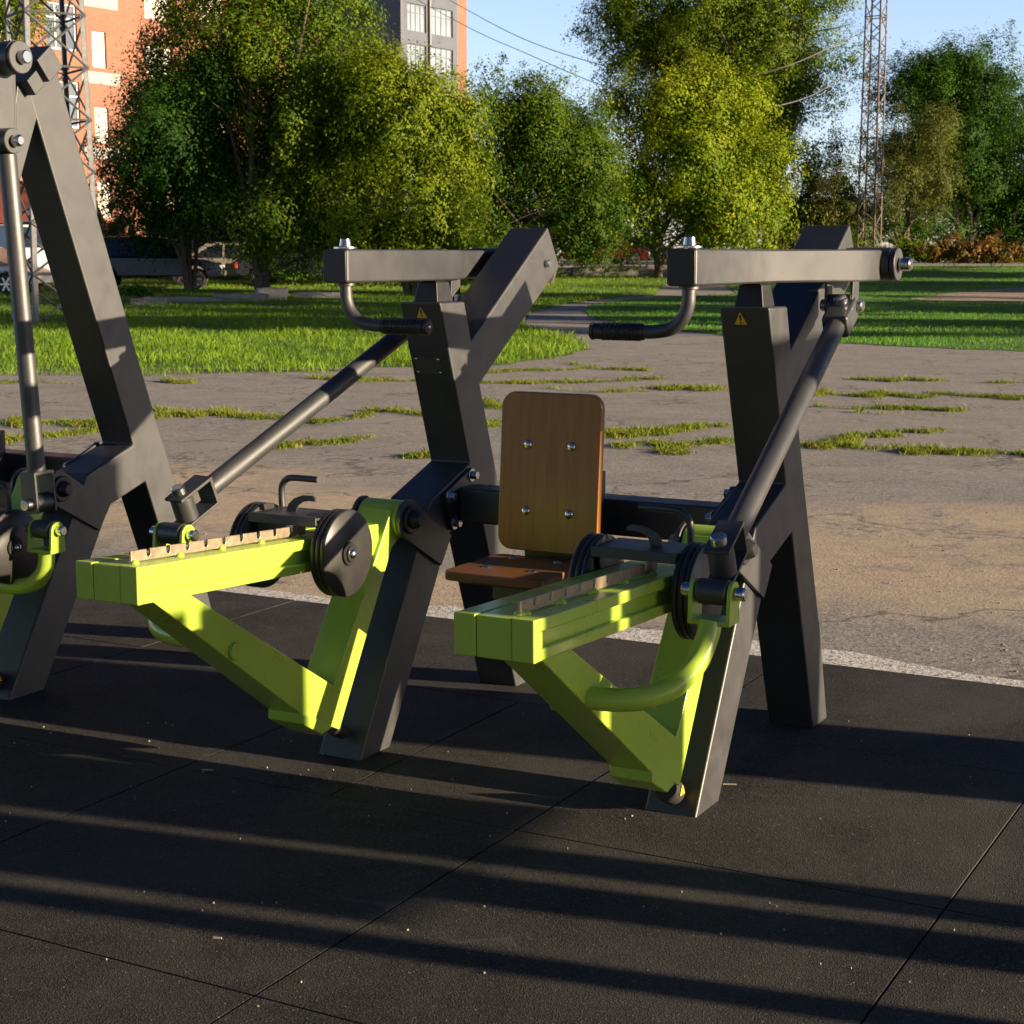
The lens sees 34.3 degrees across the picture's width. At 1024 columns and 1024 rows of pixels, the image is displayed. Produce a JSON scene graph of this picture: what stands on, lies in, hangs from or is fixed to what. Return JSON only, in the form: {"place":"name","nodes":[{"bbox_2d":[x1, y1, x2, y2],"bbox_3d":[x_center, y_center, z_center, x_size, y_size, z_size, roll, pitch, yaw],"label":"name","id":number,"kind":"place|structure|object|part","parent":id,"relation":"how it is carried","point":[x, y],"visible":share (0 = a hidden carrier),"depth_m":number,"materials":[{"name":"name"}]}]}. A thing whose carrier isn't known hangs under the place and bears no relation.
{"place":"outdoors","nodes":[
{"label":"outdoors","id":0,"kind":"place"},
{"bbox_2d":[156,215,257,251],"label":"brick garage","id":1,"kind":"structure","parent":0,"point":[203,239],"depth_m":69.07,"materials":[{"name":"red brick"}]},
{"bbox_2d":[0,274,666,375],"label":"lawn","id":2,"kind":"structure","parent":0,"point":[383,291],"depth_m":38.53,"materials":[{"name":"plant"}]},
{"bbox_2d":[0,224,49,269],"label":"parked car","id":3,"kind":"object","parent":2,"relation":"on","point":[41,258],"visible":0.04,"depth_m":57.65,"materials":[{"name":"paint"}]},
{"bbox_3d":[-17.470,-9.623,58.181,1.843,0.712,1.855,3,9,21],"label":"window glass","id":4,"kind":"part","parent":3,"relation":"part of","materials":[{"name":"grey glass"}]},
{"bbox_2d":[0,247,53,294],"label":"parked car","id":5,"kind":"object","parent":2,"relation":"on","point":[5,282],"visible":0.33,"depth_m":48.66,"materials":[{"name":"paint"}]},
{"bbox_3d":[-15.363,-7.619,49.306,1.256,0.452,1.679,2,9,11],"label":"window glass","id":6,"kind":"part","parent":5,"relation":"part of","materials":[{"name":"glass"}]},
{"bbox_2d":[0,0,58,47],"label":"tree","id":7,"kind":"object","parent":2,"relation":"on","point":[15,3],"visible":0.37,"depth_m":59.58,"materials":[{"name":"green plant"}]},
{"bbox_2d":[4,0,96,324],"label":"lattice tower","id":8,"kind":"structure","parent":2,"relation":"on","point":[27,17],"depth_m":31.94,"materials":[{"name":"metal"}]},
{"bbox_2d":[0,181,107,228],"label":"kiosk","id":9,"kind":"object","parent":2,"relation":"on","point":[24,198],"visible":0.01,"depth_m":61.81,"materials":[{"name":"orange glass"}]},
{"bbox_2d":[117,280,155,302],"bbox_3d":[-9.960,-5.728,43.666,1.157,0.789,0.764,-3,9,-16],"label":"shrub","id":10,"kind":"object","parent":2,"relation":"on","point":[138,290],"visible":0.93,"depth_m":43.52,"materials":[{"name":"green plant"}]},
{"bbox_2d":[130,296,167,304],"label":"concrete slab","id":11,"kind":"structure","parent":2,"relation":"on","point":[144,300],"depth_m":43.54,"materials":[{"name":"grey concrete"}]},
{"bbox_2d":[104,236,224,288],"bbox_3d":[-11.575,-8.013,53.403,4.544,1.660,1.876,-1,9,-7],"label":"parked car","id":12,"kind":"object","parent":2,"relation":"on","point":[124,263],"visible":0.31,"depth_m":52.52,"materials":[{"name":"paint"}]},
{"bbox_3d":[-12.601,-8.470,53.207,1.705,0.522,1.798,-1,9,-7],"label":"window glass","id":13,"kind":"part","parent":12,"relation":"part of","materials":[{"name":"black glass"}]},
{"bbox_3d":[-11.006,-8.514,53.395,1.310,0.552,1.798,-1,9,-7],"label":"window glass","id":14,"kind":"part","parent":12,"relation":"part of","materials":[{"name":"black glass"}]},
{"bbox_2d":[79,1,276,291],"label":"tree","id":15,"kind":"object","parent":2,"relation":"on","point":[144,117],"visible":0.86,"depth_m":49.74,"materials":[{"name":"green plant"}]},
{"bbox_2d":[167,297,219,302],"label":"concrete slab","id":16,"kind":"structure","parent":2,"relation":"on","point":[185,299],"depth_m":44.53,"materials":[{"name":"grey concrete"}]},
{"bbox_2d":[172,242,277,284],"bbox_3d":[-9.732,-8.430,56.374,4.344,1.440,1.758,0,9,3],"label":"parked car","id":17,"kind":"object","parent":2,"relation":"on","point":[179,280],"visible":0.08,"depth_m":55.55,"materials":[{"name":"paint"}]},
{"bbox_3d":[-10.277,-8.865,56.334,1.256,0.452,1.679,0,9,3],"label":"window glass","id":18,"kind":"part","parent":17,"relation":"part of","materials":[{"name":"black glass"}]},
{"bbox_3d":[-8.748,-8.838,56.261,1.605,0.422,1.679,0,9,3],"label":"window glass","id":19,"kind":"part","parent":17,"relation":"part of","materials":[{"name":"black glass"}]},
{"bbox_2d":[213,292,269,301],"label":"concrete slab","id":20,"kind":"structure","parent":2,"relation":"on","point":[240,296],"depth_m":45.47,"materials":[{"name":"grey concrete"}]},
{"bbox_2d":[119,0,408,288],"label":"tree","id":21,"kind":"object","parent":2,"relation":"on","point":[287,132],"visible":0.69,"depth_m":49.12,"materials":[{"name":"green plant"}]},
{"bbox_2d":[254,287,288,299],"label":"concrete slab","id":22,"kind":"structure","parent":2,"relation":"on","point":[275,292],"depth_m":46.40,"materials":[{"name":"grey concrete"}]},
{"bbox_2d":[234,243,335,283],"bbox_3d":[-7.179,-8.430,56.374,4.345,1.440,1.758,-1,9,-6],"label":"parked car","id":23,"kind":"object","parent":2,"relation":"on","point":[241,267],"visible":0.12,"depth_m":55.46,"materials":[{"name":"paint"}]},
{"bbox_2d":[270,266,314,286],"bbox_3d":[-7.494,-7.892,55.352,1.558,0.957,1.681,-7,11,-38],"label":"shrub","id":24,"kind":"object","parent":2,"relation":"on","point":[286,276],"visible":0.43,"depth_m":55.18,"materials":[{"name":"green plant"}]},
{"bbox_2d":[293,291,339,297],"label":"concrete slab","id":25,"kind":"structure","parent":2,"relation":"on","point":[313,294],"depth_m":47.46,"materials":[{"name":"grey concrete"}]},
{"bbox_2d":[288,24,516,294],"bbox_3d":[-3.064,-10.265,48.585,5.394,8.043,7.066,15,18,60],"label":"tree","id":26,"kind":"object","parent":2,"relation":"on","point":[381,94],"visible":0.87,"depth_m":47.80,"materials":[{"name":"green plant"}]},
{"bbox_2d":[407,51,653,283],"bbox_3d":[0.148,-11.953,57.584,9.026,8.258,7.783,5,10,28],"label":"tree","id":27,"kind":"object","parent":2,"relation":"on","point":[554,158],"visible":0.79,"depth_m":56.46,"materials":[{"name":"green plant"}]},
{"bbox_2d":[556,267,572,275],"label":"concrete slab","id":28,"kind":"structure","parent":2,"relation":"on","point":[567,272],"depth_m":65.04,"materials":[{"name":"grey concrete"}]},
{"bbox_2d":[572,266,648,275],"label":"concrete slab","id":29,"kind":"structure","parent":2,"relation":"on","point":[631,271],"depth_m":65.02,"materials":[{"name":"grey concrete"}]},
{"bbox_2d":[638,269,666,277],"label":"concrete slab","id":30,"kind":"structure","parent":2,"relation":"on","point":[646,272],"depth_m":63.09,"materials":[{"name":"grey concrete"}]},
{"bbox_2d":[574,39,828,278],"bbox_3d":[6.889,-13.057,61.858,9.978,8.915,7.994,5,10,28],"label":"tree","id":31,"kind":"object","parent":2,"relation":"on","point":[702,150],"visible":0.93,"depth_m":60.61,"materials":[{"name":"green plant"}]},
{"bbox_2d":[0,256,1023,680],"bbox_3d":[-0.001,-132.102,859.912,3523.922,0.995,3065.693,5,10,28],"label":"ground","id":32,"kind":"structure","parent":0,"point":[880,518],"depth_m":11.03,"materials":[{"name":"concrete"}]},
{"bbox_2d":[0,0,287,236],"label":"brick apartment building","id":33,"kind":"structure","parent":32,"relation":"on","point":[107,22],"depth_m":71.29,"materials":[{"name":"orange brick"}]},
{"bbox_2d":[45,2,75,50],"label":"window","id":34,"kind":"structure","parent":33,"relation":"in","point":[70,45],"depth_m":69.37,"materials":[{"name":"white glass"}]},
{"bbox_2d":[60,81,78,127],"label":"window","id":35,"kind":"structure","parent":33,"relation":"in","point":[73,96],"depth_m":70.26,"materials":[{"name":"white glass"}]},
{"bbox_2d":[92,31,105,67],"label":"window","id":36,"kind":"structure","parent":33,"relation":"in","point":[98,42],"depth_m":71.05,"materials":[{"name":"white glass"}]},
{"bbox_2d":[94,107,107,142],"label":"window","id":37,"kind":"structure","parent":33,"relation":"in","point":[102,118],"depth_m":71.50,"materials":[{"name":"white glass"}]},
{"bbox_2d":[97,182,110,217],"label":"window","id":38,"kind":"structure","parent":33,"relation":"in","point":[99,187],"depth_m":71.98,"materials":[{"name":"white glass"}]},
{"bbox_2d":[144,0,165,18],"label":"window","id":39,"kind":"structure","parent":33,"relation":"in","point":[146,5],"depth_m":77.24,"materials":[{"name":"white glass"}]},
{"bbox_2d":[146,48,170,76],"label":"window","id":40,"kind":"structure","parent":33,"relation":"in","point":[149,48],"depth_m":78.09,"materials":[{"name":"white glass"}]},
{"bbox_2d":[289,0,318,81],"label":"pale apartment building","id":41,"kind":"structure","parent":32,"relation":"on","point":[307,36],"depth_m":146.79,"materials":[{"name":"beige glass"}]},
{"bbox_2d":[319,0,466,227],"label":"tower block","id":42,"kind":"structure","parent":32,"relation":"on","point":[419,22],"depth_m":138.28,"materials":[{"name":"grey concrete"}]},
{"bbox_2d":[407,3,424,32],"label":"window","id":43,"kind":"structure","parent":42,"relation":"in","point":[415,13],"depth_m":136.95,"materials":[{"name":"white glass"}]},
{"bbox_2d":[408,43,424,72],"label":"window","id":44,"kind":"structure","parent":42,"relation":"in","point":[420,47],"depth_m":137.35,"materials":[{"name":"white glass"}]},
{"bbox_2d":[431,7,451,37],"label":"window","id":45,"kind":"structure","parent":42,"relation":"in","point":[441,25],"depth_m":139.69,"materials":[{"name":"white glass"}]},
{"bbox_2d":[432,47,451,75],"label":"window","id":46,"kind":"structure","parent":42,"relation":"in","point":[443,52],"depth_m":140.17,"materials":[{"name":"white glass"}]},
{"bbox_2d":[96,140,905,279],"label":"undergrowth","id":47,"kind":"object","parent":32,"relation":"on","point":[803,196],"visible":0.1,"depth_m":84.43,"materials":[{"name":"green plant"}]},
{"bbox_2d":[0,590,1023,1023],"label":"rubber mat","id":48,"kind":"object","parent":32,"relation":"on","point":[598,908],"visible":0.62,"depth_m":3.71,"materials":[{"name":"rubber"}]},
{"bbox_2d":[0,40,210,699],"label":"exercise machine","id":49,"kind":"object","parent":48,"relation":"on","point":[54,507],"visible":0.99,"depth_m":5.13,"materials":[{"name":"grey metal"}]},
{"bbox_2d":[76,225,912,817],"bbox_3d":[0.027,-0.010,4.244,1.586,1.445,2.034,5,10,28],"label":"exercise machine","id":50,"kind":"object","parent":48,"relation":"on","point":[712,581],"visible":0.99,"depth_m":4.28,"materials":[{"name":"black metal"}]},
{"bbox_2d":[5,713,1002,1006],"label":"litter","id":51,"kind":"object","parent":48,"relation":"on","point":[389,805],"visible":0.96,"depth_m":4.06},
{"bbox_2d":[0,352,1023,459],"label":"crack weeds","id":52,"kind":"object","parent":32,"relation":"on","point":[298,443],"visible":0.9,"depth_m":13.39,"materials":[{"name":"green plant"}]},
{"bbox_2d":[563,237,649,264],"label":"parked car","id":53,"kind":"object","parent":32,"relation":"on","point":[640,257],"visible":0.21,"depth_m":82.12,"materials":[{"name":"paint"}]},
{"bbox_2d":[217,586,1023,686],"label":"gravel strip","id":54,"kind":"object","parent":32,"relation":"on","point":[846,658],"visible":0.32,"depth_m":5.62,"materials":[{"name":"concrete"}]},
{"bbox_2d":[610,236,675,263],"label":"parked car","id":55,"kind":"object","parent":32,"relation":"on","point":[651,256],"visible":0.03,"depth_m":88.08,"materials":[{"name":"paint"}]},
{"bbox_2d":[301,197,1010,260],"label":"woods","id":56,"kind":"object","parent":32,"relation":"on","point":[650,259],"depth_m":112.76,"materials":[{"name":"green plant"}]},
{"bbox_2d":[560,0,875,245],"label":"tree","id":57,"kind":"object","parent":32,"relation":"on","point":[665,32],"visible":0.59,"depth_m":91.80,"materials":[{"name":"green plant"}]},
{"bbox_2d":[769,231,799,248],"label":"bush","id":58,"kind":"object","parent":32,"relation":"on","point":[792,245],"visible":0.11,"depth_m":76.99,"materials":[{"name":"green plant"}]},
{"bbox_2d":[773,93,973,252],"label":"tree","id":59,"kind":"object","parent":32,"relation":"on","point":[918,171],"visible":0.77,"depth_m":82.05,"materials":[{"name":"green plant"}]},
{"bbox_2d":[845,19,1023,262],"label":"tree","id":60,"kind":"object","parent":32,"relation":"on","point":[991,132],"visible":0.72,"depth_m":88.79,"materials":[{"name":"green plant"}]},
{"bbox_2d":[205,492,1020,671],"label":"loose stones","id":61,"kind":"object","parent":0,"point":[908,616],"visible":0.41,"depth_m":6.00,"materials":[{"name":"grey stone"}]},
{"bbox_2d":[457,0,1023,254],"label":"sky","id":62,"kind":"structure","parent":0,"point":[540,22],"materials":[{"name":"blue"}]},
{"bbox_2d":[583,265,1023,350],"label":"lawn","id":63,"kind":"structure","parent":0,"point":[731,300],"depth_m":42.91,"materials":[{"name":"plant"}]},
{"bbox_2d":[851,225,882,246],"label":"bush","id":64,"kind":"object","parent":63,"relation":"on","point":[860,241],"visible":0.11,"depth_m":78.42,"materials":[{"name":"green plant"}]},
{"bbox_2d":[856,0,887,246],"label":"lattice mast","id":65,"kind":"object","parent":63,"relation":"on","point":[879,82],"visible":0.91,"depth_m":70.25,"materials":[{"name":"metal"}]},
{"bbox_2d":[418,0,862,108],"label":"overhead cable","id":66,"kind":"object","parent":65,"relation":"attached to","point":[629,93],"visible":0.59,"depth_m":78.08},
{"bbox_2d":[450,0,862,78],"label":"overhead cable","id":67,"kind":"object","parent":65,"relation":"attached to","point":[658,77],"visible":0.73,"depth_m":71.97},
{"bbox_2d":[881,233,941,262],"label":"bush","id":68,"kind":"object","parent":63,"relation":"on","point":[902,241],"visible":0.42,"depth_m":76.90,"materials":[{"name":"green plant"}]},
{"bbox_2d":[914,230,983,267],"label":"bush","id":69,"kind":"object","parent":63,"relation":"on","point":[960,251],"visible":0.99,"depth_m":74.87,"materials":[{"name":"orange plant"}]},
{"bbox_2d":[911,288,1023,301],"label":"bare patch","id":70,"kind":"object","parent":63,"relation":"on","point":[1010,295],"visible":1,"depth_m":48.00,"materials":[{"name":"beige soil"}]},
{"bbox_2d":[959,227,1023,267],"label":"bush","id":71,"kind":"object","parent":63,"relation":"on","point":[989,254],"visible":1,"depth_m":74.86,"materials":[{"name":"orange plant"}]},
{"bbox_2d":[1005,243,1023,262],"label":"bush","id":72,"kind":"object","parent":63,"relation":"on","point":[1021,259],"visible":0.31,"depth_m":76.69,"materials":[{"name":"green plant"}]}
]}

